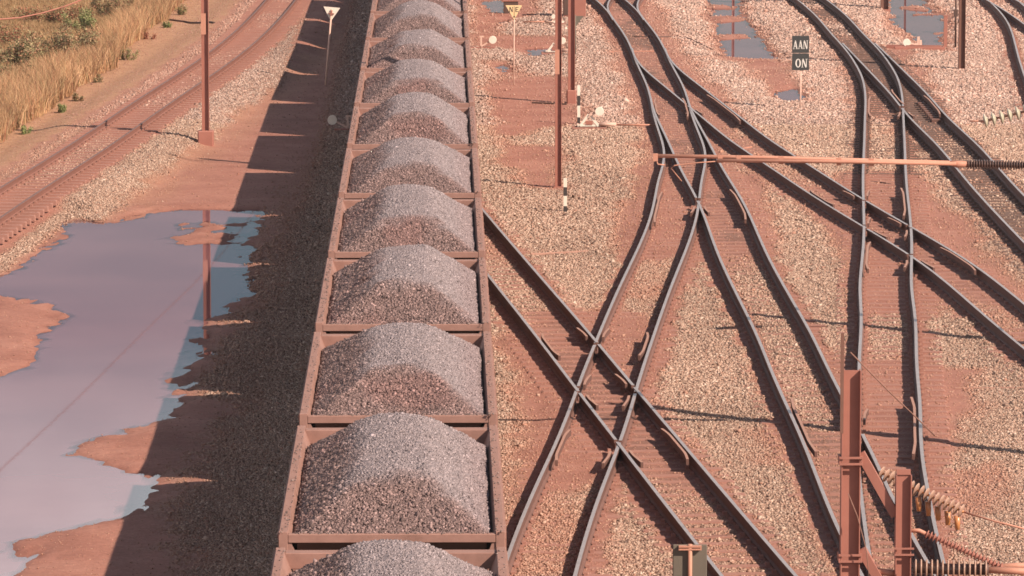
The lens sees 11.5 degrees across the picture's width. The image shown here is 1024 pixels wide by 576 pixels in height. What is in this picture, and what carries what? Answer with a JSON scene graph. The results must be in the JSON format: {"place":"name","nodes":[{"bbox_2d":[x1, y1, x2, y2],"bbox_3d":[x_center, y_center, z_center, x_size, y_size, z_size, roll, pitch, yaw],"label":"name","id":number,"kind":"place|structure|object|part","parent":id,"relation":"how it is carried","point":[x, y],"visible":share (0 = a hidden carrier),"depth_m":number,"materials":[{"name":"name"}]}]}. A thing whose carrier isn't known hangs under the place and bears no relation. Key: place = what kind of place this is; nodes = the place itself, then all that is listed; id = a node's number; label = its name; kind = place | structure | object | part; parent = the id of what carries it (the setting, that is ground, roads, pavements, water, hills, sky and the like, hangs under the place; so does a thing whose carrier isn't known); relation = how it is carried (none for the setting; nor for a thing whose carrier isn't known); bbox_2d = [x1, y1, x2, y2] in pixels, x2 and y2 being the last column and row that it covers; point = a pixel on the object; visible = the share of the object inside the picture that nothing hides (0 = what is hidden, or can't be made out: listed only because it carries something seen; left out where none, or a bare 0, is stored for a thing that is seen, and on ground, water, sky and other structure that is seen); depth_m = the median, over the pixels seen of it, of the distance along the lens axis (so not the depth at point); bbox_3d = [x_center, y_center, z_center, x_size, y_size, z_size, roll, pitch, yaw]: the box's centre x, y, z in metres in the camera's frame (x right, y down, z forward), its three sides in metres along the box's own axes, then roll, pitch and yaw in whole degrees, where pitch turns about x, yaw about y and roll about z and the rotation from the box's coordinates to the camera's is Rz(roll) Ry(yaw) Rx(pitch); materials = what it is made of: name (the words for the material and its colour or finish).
{"place":"outdoors","nodes":[
{"label":"outdoors","id":0,"kind":"place"},
{"bbox_2d":[0,0,80,19],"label":"overhead wire","id":1,"kind":"object","parent":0,"point":[40,13],"visible":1,"depth_m":172.02,"materials":[{"name":"black metal"}]},
{"bbox_2d":[0,210,264,575],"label":"water","id":2,"kind":"structure","parent":0,"point":[138,300],"depth_m":104.57,"materials":[{"name":"white liquid"}]},
{"bbox_2d":[481,0,503,12],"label":"water","id":3,"kind":"structure","parent":0,"point":[495,5],"depth_m":199.23,"materials":[{"name":"white liquid"}]},
{"bbox_2d":[495,65,508,71],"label":"water","id":4,"kind":"structure","parent":0,"point":[503,67],"depth_m":171.50,"materials":[{"name":"white liquid"}]},
{"bbox_2d":[0,0,1023,575],"bbox_3d":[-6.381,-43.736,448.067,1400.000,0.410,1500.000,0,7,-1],"label":"ground","id":5,"kind":"structure","parent":0,"point":[282,150],"depth_m":116.81,"materials":[{"name":"brown gravel"}]},
{"bbox_2d":[0,60,33,77],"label":"shrub","id":6,"kind":"object","parent":5,"relation":"on","point":[6,66],"visible":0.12,"depth_m":163.53,"materials":[{"name":"brown plant"}]},
{"bbox_2d":[0,21,39,43],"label":"shrub","id":7,"kind":"object","parent":5,"relation":"on","point":[6,36],"visible":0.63,"depth_m":178.47,"materials":[{"name":"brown plant"}]},
{"bbox_2d":[0,38,42,67],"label":"shrub","id":8,"kind":"object","parent":5,"relation":"on","point":[23,51],"visible":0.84,"depth_m":169.74,"materials":[{"name":"beige plant"}]},
{"bbox_2d":[20,125,32,134],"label":"grass tuft","id":9,"kind":"object","parent":5,"relation":"on","point":[23,131],"visible":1,"depth_m":148.68,"materials":[{"name":"green plant"}]},
{"bbox_2d":[8,2,88,22],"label":"shrub","id":10,"kind":"object","parent":5,"relation":"on","point":[54,17],"visible":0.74,"depth_m":188.09,"materials":[{"name":"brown plant"}]},
{"bbox_2d":[8,20,100,57],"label":"shrub","id":11,"kind":"object","parent":5,"relation":"on","point":[60,40],"visible":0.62,"depth_m":172.98,"materials":[{"name":"green plant"}]},
{"bbox_2d":[57,101,66,112],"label":"grass tuft","id":12,"kind":"object","parent":5,"relation":"on","point":[62,108],"visible":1,"depth_m":155.08,"materials":[{"name":"green plant"}]},
{"bbox_2d":[58,7,96,30],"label":"shrub","id":13,"kind":"object","parent":5,"relation":"on","point":[85,19],"visible":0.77,"depth_m":184.62,"materials":[{"name":"green plant"}]},
{"bbox_2d":[72,92,84,100],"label":"grass tuft","id":14,"kind":"object","parent":5,"relation":"on","point":[76,97],"visible":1,"depth_m":158.80,"materials":[{"name":"brown plant"}]},
{"bbox_2d":[0,0,183,142],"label":"grass","id":15,"kind":"structure","parent":5,"relation":"on","point":[47,83],"depth_m":169.40,"materials":[{"name":"beige plant"}]},
{"bbox_2d":[91,73,102,82],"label":"grass tuft","id":16,"kind":"object","parent":5,"relation":"on","point":[98,79],"visible":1,"depth_m":165.40,"materials":[{"name":"brown plant"}]},
{"bbox_2d":[89,0,134,16],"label":"shrub","id":17,"kind":"object","parent":5,"relation":"on","point":[98,5],"visible":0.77,"depth_m":190.44,"materials":[{"name":"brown plant"}]},
{"bbox_2d":[119,47,139,59],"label":"bush","id":18,"kind":"object","parent":5,"relation":"on","point":[127,55],"visible":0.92,"depth_m":173.85,"materials":[{"name":"brown plant"}]},
{"bbox_2d":[142,32,156,38],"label":"bush","id":19,"kind":"object","parent":5,"relation":"on","point":[147,37],"visible":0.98,"depth_m":182.51,"materials":[{"name":"brown plant"}]},
{"bbox_2d":[0,0,311,243],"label":"railway track","id":20,"kind":"structure","parent":5,"relation":"on","point":[17,214],"depth_m":149.84,"materials":[{"name":"steel"},{"name":"brown metal"},{"name":"gravel"}]},
{"bbox_2d":[161,21,171,27],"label":"grass tuft","id":21,"kind":"object","parent":5,"relation":"on","point":[166,25],"visible":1,"depth_m":187.68,"materials":[{"name":"green plant"}]},
{"bbox_2d":[175,3,188,14],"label":"bush","id":22,"kind":"object","parent":5,"relation":"on","point":[181,11],"visible":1,"depth_m":193.75,"materials":[{"name":"green plant"}]},
{"bbox_2d":[168,19,214,23],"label":"ground cable","id":23,"kind":"object","parent":5,"relation":"on","point":[188,21],"visible":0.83,"depth_m":189.84,"materials":[{"name":"metal"}]},
{"bbox_2d":[198,0,213,145],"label":"catenary pole","id":24,"kind":"object","parent":5,"relation":"on","point":[205,135],"visible":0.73,"depth_m":145.12,"materials":[{"name":"brown metal"}]},
{"bbox_2d":[324,7,339,84],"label":"railway sign","id":25,"kind":"object","parent":5,"relation":"on","point":[331,12],"visible":0.86,"depth_m":164.29,"materials":[{"name":"metal"}]},
{"bbox_2d":[328,115,350,130],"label":"point lever","id":26,"kind":"object","parent":5,"relation":"on","point":[332,119],"visible":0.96,"depth_m":149.16,"materials":[{"name":"red paint"}]},
{"bbox_2d":[471,36,496,48],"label":"point lever","id":27,"kind":"object","parent":5,"relation":"on","point":[492,39],"visible":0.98,"depth_m":177.81,"materials":[{"name":"red paint"}]},
{"bbox_2d":[503,0,518,13],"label":"equipment cabinet","id":28,"kind":"object","parent":5,"relation":"on","point":[510,2],"visible":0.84,"depth_m":193.88,"materials":[{"name":"metal"}]},
{"bbox_2d":[0,0,1023,575],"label":"ballast","id":29,"kind":"structure","parent":5,"relation":"on","point":[602,172],"depth_m":118.25,"materials":[{"name":"gravel"}]},
{"bbox_2d":[530,250,587,254],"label":"steel rod","id":30,"kind":"object","parent":29,"relation":"on","point":[551,253],"visible":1,"depth_m":119.93,"materials":[{"name":"brown metal"}]},
{"bbox_2d":[506,5,521,84],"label":"railway sign","id":31,"kind":"object","parent":5,"relation":"on","point":[513,10],"visible":0.95,"depth_m":163.64,"materials":[{"name":"yellow metal"}]},
{"bbox_2d":[523,14,566,24],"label":"point lever","id":32,"kind":"object","parent":5,"relation":"on","point":[551,21],"visible":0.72,"depth_m":188.38,"materials":[{"name":"metal"}]},
{"bbox_2d":[532,102,566,104],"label":"steel rod","id":33,"kind":"object","parent":5,"relation":"on","point":[547,103],"visible":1,"depth_m":157.44,"materials":[{"name":"brown metal"}]},
{"bbox_2d":[553,0,562,187],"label":"catenary pole","id":34,"kind":"object","parent":5,"relation":"on","point":[558,93],"visible":0.89,"depth_m":133.83,"materials":[{"name":"brown metal"}]},
{"bbox_2d":[541,37,577,53],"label":"point lever","id":35,"kind":"object","parent":5,"relation":"on","point":[549,51],"visible":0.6,"depth_m":177.07,"materials":[{"name":"metal"}]},
{"bbox_2d":[563,178,566,211],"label":"marker post","id":36,"kind":"object","parent":5,"relation":"on","point":[565,194],"visible":0.91,"depth_m":128.51,"materials":[{"name":"black paint"}]},
{"bbox_2d":[566,0,575,103],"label":"catenary pole","id":37,"kind":"object","parent":5,"relation":"on","point":[571,94],"visible":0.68,"depth_m":157.46,"materials":[{"name":"brown metal"}]},
{"bbox_2d":[563,0,585,16],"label":"equipment cabinet","id":38,"kind":"object","parent":5,"relation":"on","point":[580,7],"visible":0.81,"depth_m":191.72,"materials":[{"name":"brown metal"}]},
{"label":"door","id":39,"kind":"part","parent":38,"relation":"part of","materials":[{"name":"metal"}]},
{"bbox_2d":[577,85,579,123],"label":"marker post","id":40,"kind":"object","parent":5,"relation":"on","point":[578,104],"visible":0.91,"depth_m":150.98,"materials":[{"name":"white paint"}]},
{"bbox_2d":[575,15,582,53],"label":"railway sign","id":41,"kind":"object","parent":5,"relation":"on","point":[578,19],"visible":0.57,"depth_m":174.87,"materials":[{"name":"metal"}]},
{"bbox_2d":[572,107,654,128],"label":"point lever","id":42,"kind":"object","parent":5,"relation":"on","point":[599,111],"visible":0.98,"depth_m":149.63,"materials":[{"name":"metal"}]},
{"bbox_2d":[505,0,723,575],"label":"railway track","id":43,"kind":"structure","parent":5,"relation":"on","point":[554,455],"depth_m":104.30,"materials":[{"name":"metal"}]},
{"bbox_2d":[586,0,655,25],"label":"railway track","id":44,"kind":"structure","parent":5,"relation":"on","point":[604,11],"depth_m":193.61,"materials":[{"name":"metal"}]},
{"bbox_2d":[482,198,815,575],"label":"railway track","id":45,"kind":"structure","parent":5,"relation":"on","point":[630,459],"depth_m":93.20,"materials":[{"name":"brown metal"}]},
{"bbox_2d":[632,36,711,48],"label":"ground cable","id":46,"kind":"object","parent":5,"relation":"on","point":[670,36],"visible":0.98,"depth_m":182.37,"materials":[{"name":"rubber"}]},
{"bbox_2d":[673,544,706,575],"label":"railway sign","id":47,"kind":"object","parent":5,"relation":"on","point":[689,559],"visible":1,"depth_m":75.76,"materials":[{"name":"grey metal"}]},
{"bbox_2d":[634,97,935,575],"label":"railway track","id":48,"kind":"structure","parent":5,"relation":"on","point":[790,419],"depth_m":106.98,"materials":[{"name":"brown metal"}]},
{"bbox_2d":[792,27,808,107],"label":"railway sign","id":49,"kind":"object","parent":5,"relation":"on","point":[800,53],"visible":0.98,"depth_m":155.68,"materials":[{"name":"black metal"}]},
{"bbox_2d":[618,48,1023,381],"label":"railway track","id":50,"kind":"structure","parent":5,"relation":"on","point":[814,200],"depth_m":127.36,"materials":[{"name":"metal"}]},
{"bbox_2d":[837,333,913,575],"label":"catenary mast","id":51,"kind":"object","parent":5,"relation":"on","point":[851,554],"visible":1,"depth_m":73.01,"materials":[{"name":"brown metal"}]},
{"bbox_2d":[848,493,868,575],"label":"overhead wire","id":52,"kind":"object","parent":51,"relation":"hanging from","point":[861,532],"visible":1,"depth_m":72.84,"materials":[{"name":"brown metal"}]},
{"bbox_2d":[878,467,1023,529],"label":"insulator string","id":53,"kind":"object","parent":51,"relation":"attached to","point":[947,513],"visible":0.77,"depth_m":73.98,"materials":[{"name":"beige ceramic"}]},
{"bbox_2d":[911,528,1023,575],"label":"insulator string","id":54,"kind":"object","parent":51,"relation":"attached to","point":[955,546],"visible":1,"depth_m":73.08,"materials":[{"name":"red porcelain"}]},
{"bbox_2d":[913,559,1023,575],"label":"insulator string","id":55,"kind":"object","parent":51,"relation":"attached to","point":[953,569],"visible":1,"depth_m":72.60,"materials":[{"name":"beige ceramic"}]},
{"bbox_2d":[789,0,972,575],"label":"railway track","id":56,"kind":"structure","parent":5,"relation":"on","point":[864,115],"depth_m":109.75,"materials":[{"name":"brown metal"}]},
{"bbox_2d":[880,0,890,10],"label":"catenary pole","id":57,"kind":"object","parent":5,"relation":"on","point":[884,4],"visible":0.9,"depth_m":196.60,"materials":[{"name":"brown metal"}]},
{"bbox_2d":[886,37,940,48],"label":"point lever","id":58,"kind":"object","parent":5,"relation":"on","point":[906,42],"visible":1,"depth_m":177.77,"materials":[{"name":"red paint"}]},
{"bbox_2d":[894,47,944,49],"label":"steel beam","id":59,"kind":"structure","parent":5,"relation":"on","point":[929,48],"depth_m":177.51,"materials":[{"name":"brown metal"}]},
{"bbox_2d":[832,43,1023,273],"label":"railway track","id":60,"kind":"structure","parent":5,"relation":"on","point":[929,107],"depth_m":143.68,"materials":[{"name":"metal"}]},
{"bbox_2d":[943,15,947,46],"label":"marker stake","id":61,"kind":"object","parent":5,"relation":"on","point":[945,30],"visible":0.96,"depth_m":178.18,"materials":[{"name":"red paint"}]},
{"bbox_2d":[954,0,957,46],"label":"conduit post","id":62,"kind":"object","parent":5,"relation":"on","point":[955,12],"visible":0.94,"depth_m":178.09,"materials":[{"name":"metal"}]},
{"bbox_2d":[958,0,966,69],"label":"catenary pole","id":63,"kind":"object","parent":5,"relation":"on","point":[961,33],"visible":1,"depth_m":169.46,"materials":[{"name":"brown metal"}]},
{"bbox_2d":[979,0,1023,131],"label":"railway track","id":64,"kind":"structure","parent":5,"relation":"on","point":[999,16],"depth_m":177.84,"materials":[{"name":"steel"}]},
{"bbox_2d":[979,0,1023,36],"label":"railway track","id":65,"kind":"structure","parent":5,"relation":"on","point":[1014,20],"depth_m":191.19,"materials":[{"name":"metal"}]},
{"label":"catenary mast","id":66,"kind":"object","parent":5,"relation":"on","visible":0},
{"bbox_2d":[970,105,1023,127],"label":"insulator string","id":67,"kind":"object","parent":66,"relation":"attached to","point":[1002,116],"visible":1,"depth_m":102.51,"materials":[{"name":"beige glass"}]},
{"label":"railway track","id":68,"kind":"object","parent":5,"relation":"on","visible":0},
{"bbox_2d":[270,547,509,575],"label":"ore wagon","id":69,"kind":"object","parent":68,"relation":"on","point":[289,562],"visible":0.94,"depth_m":65.40,"materials":[{"name":"paint"}]},
{"bbox_2d":[274,539,505,575],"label":"ore heap","id":70,"kind":"object","parent":69,"relation":"in","point":[387,557],"visible":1,"depth_m":62.53,"materials":[{"name":"grey gravel"}]},
{"bbox_2d":[278,425,505,571],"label":"ore wagon","id":71,"kind":"object","parent":68,"relation":"on","point":[289,539],"visible":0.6,"depth_m":67.53,"materials":[{"name":"paint"}]},
{"bbox_2d":[280,412,502,533],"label":"ore heap","id":72,"kind":"object","parent":71,"relation":"in","point":[395,472],"visible":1,"depth_m":68.88,"materials":[{"name":"grey gravel"}]},
{"bbox_2d":[299,332,497,427],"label":"ore wagon","id":73,"kind":"object","parent":68,"relation":"on","point":[307,419],"visible":0.17,"depth_m":78.76,"materials":[{"name":"paint"}]},
{"bbox_2d":[302,322,493,415],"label":"ore heap","id":74,"kind":"object","parent":73,"relation":"in","point":[415,368],"visible":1,"depth_m":78.96,"materials":[{"name":"grey gravel"}]},
{"bbox_2d":[315,258,490,333],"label":"ore wagon","id":75,"kind":"object","parent":68,"relation":"on","point":[322,327],"visible":0.17,"depth_m":88.48,"materials":[{"name":"paint"}]},
{"bbox_2d":[318,244,487,324],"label":"ore heap","id":76,"kind":"object","parent":75,"relation":"in","point":[422,283],"visible":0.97,"depth_m":88.56,"materials":[{"name":"grey gravel"}]},
{"bbox_2d":[328,198,485,259],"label":"ore wagon","id":77,"kind":"object","parent":68,"relation":"on","point":[344,205],"visible":0.18,"depth_m":99.20,"materials":[{"name":"paint"}]},
{"bbox_2d":[331,184,481,251],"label":"ore heap","id":78,"kind":"object","parent":77,"relation":"in","point":[400,215],"visible":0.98,"depth_m":98.81,"materials":[{"name":"grey gravel"}]},
{"bbox_2d":[338,148,481,199],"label":"ore wagon","id":79,"kind":"object","parent":68,"relation":"on","point":[344,193],"visible":0.12,"depth_m":109.51,"materials":[{"name":"paint"}]},
{"bbox_2d":[340,136,478,192],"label":"ore heap","id":80,"kind":"object","parent":79,"relation":"in","point":[439,166],"visible":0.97,"depth_m":108.81,"materials":[{"name":"grey gravel"}]},
{"bbox_2d":[347,106,477,149],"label":"ore wagon","id":81,"kind":"object","parent":68,"relation":"on","point":[361,111],"visible":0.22,"depth_m":119.23,"materials":[{"name":"paint"}]},
{"bbox_2d":[348,92,474,149],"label":"ore heap","id":82,"kind":"object","parent":81,"relation":"in","point":[425,115],"visible":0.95,"depth_m":118.51,"materials":[{"name":"grey gravel"}]},
{"bbox_2d":[354,70,474,107],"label":"ore wagon","id":83,"kind":"object","parent":68,"relation":"on","point":[361,85],"visible":0.16,"depth_m":129.67,"materials":[{"name":"paint"}]},
{"bbox_2d":[357,58,471,102],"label":"ore heap","id":84,"kind":"object","parent":83,"relation":"in","point":[420,75],"visible":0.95,"depth_m":128.92,"materials":[{"name":"grey gravel"}]},
{"bbox_2d":[360,40,471,71],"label":"ore wagon","id":85,"kind":"object","parent":68,"relation":"on","point":[373,43],"visible":0.17,"depth_m":139.50,"materials":[{"name":"paint"}]},
{"bbox_2d":[363,29,469,67],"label":"ore heap","id":86,"kind":"object","parent":85,"relation":"in","point":[436,47],"visible":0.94,"depth_m":138.53,"materials":[{"name":"grey gravel"}]},
{"bbox_2d":[365,13,469,40],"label":"ore wagon","id":87,"kind":"object","parent":68,"relation":"on","point":[376,16],"visible":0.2,"depth_m":149.80,"materials":[{"name":"paint"}]},
{"bbox_2d":[367,0,467,37],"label":"ore heap","id":88,"kind":"object","parent":87,"relation":"in","point":[420,14],"visible":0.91,"depth_m":148.36,"materials":[{"name":"grey gravel"}]},
{"bbox_2d":[370,0,467,13],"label":"ore wagon","id":89,"kind":"object","parent":68,"relation":"on","point":[374,10],"visible":0.09,"depth_m":157.18,"materials":[{"name":"paint"}]},
{"bbox_2d":[373,0,465,10],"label":"ore heap","id":90,"kind":"object","parent":89,"relation":"in","point":[390,5],"visible":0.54,"depth_m":157.43,"materials":[{"name":"grey gravel"}]},
{"bbox_2d":[526,48,551,55],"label":"water","id":91,"kind":"structure","parent":0,"point":[535,52],"depth_m":177.89,"materials":[{"name":"white liquid"}]},
{"bbox_2d":[707,0,777,58],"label":"water","id":92,"kind":"structure","parent":0,"point":[753,47],"depth_m":183.22,"materials":[{"name":"white liquid"}]},
{"bbox_2d":[773,89,804,100],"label":"water","id":93,"kind":"structure","parent":0,"point":[791,94],"depth_m":161.35,"materials":[{"name":"white liquid"}]},
{"bbox_2d":[653,153,1023,180],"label":"catenary boom","id":94,"kind":"object","parent":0,"point":[840,161],"visible":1,"depth_m":89.80,"materials":[{"name":"metal"}]},
{"bbox_2d":[850,352,934,435],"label":"overhead wire","id":95,"kind":"object","parent":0,"point":[890,392],"visible":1,"depth_m":80.05,"materials":[{"name":"metal"}]},
{"bbox_2d":[886,0,947,44],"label":"water","id":96,"kind":"structure","parent":0,"point":[924,28],"depth_m":191.25,"materials":[{"name":"white liquid"}]},
{"bbox_2d":[991,563,1023,567],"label":"support arm","id":97,"kind":"object","parent":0,"point":[1018,565],"visible":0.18,"depth_m":74.43}
]}

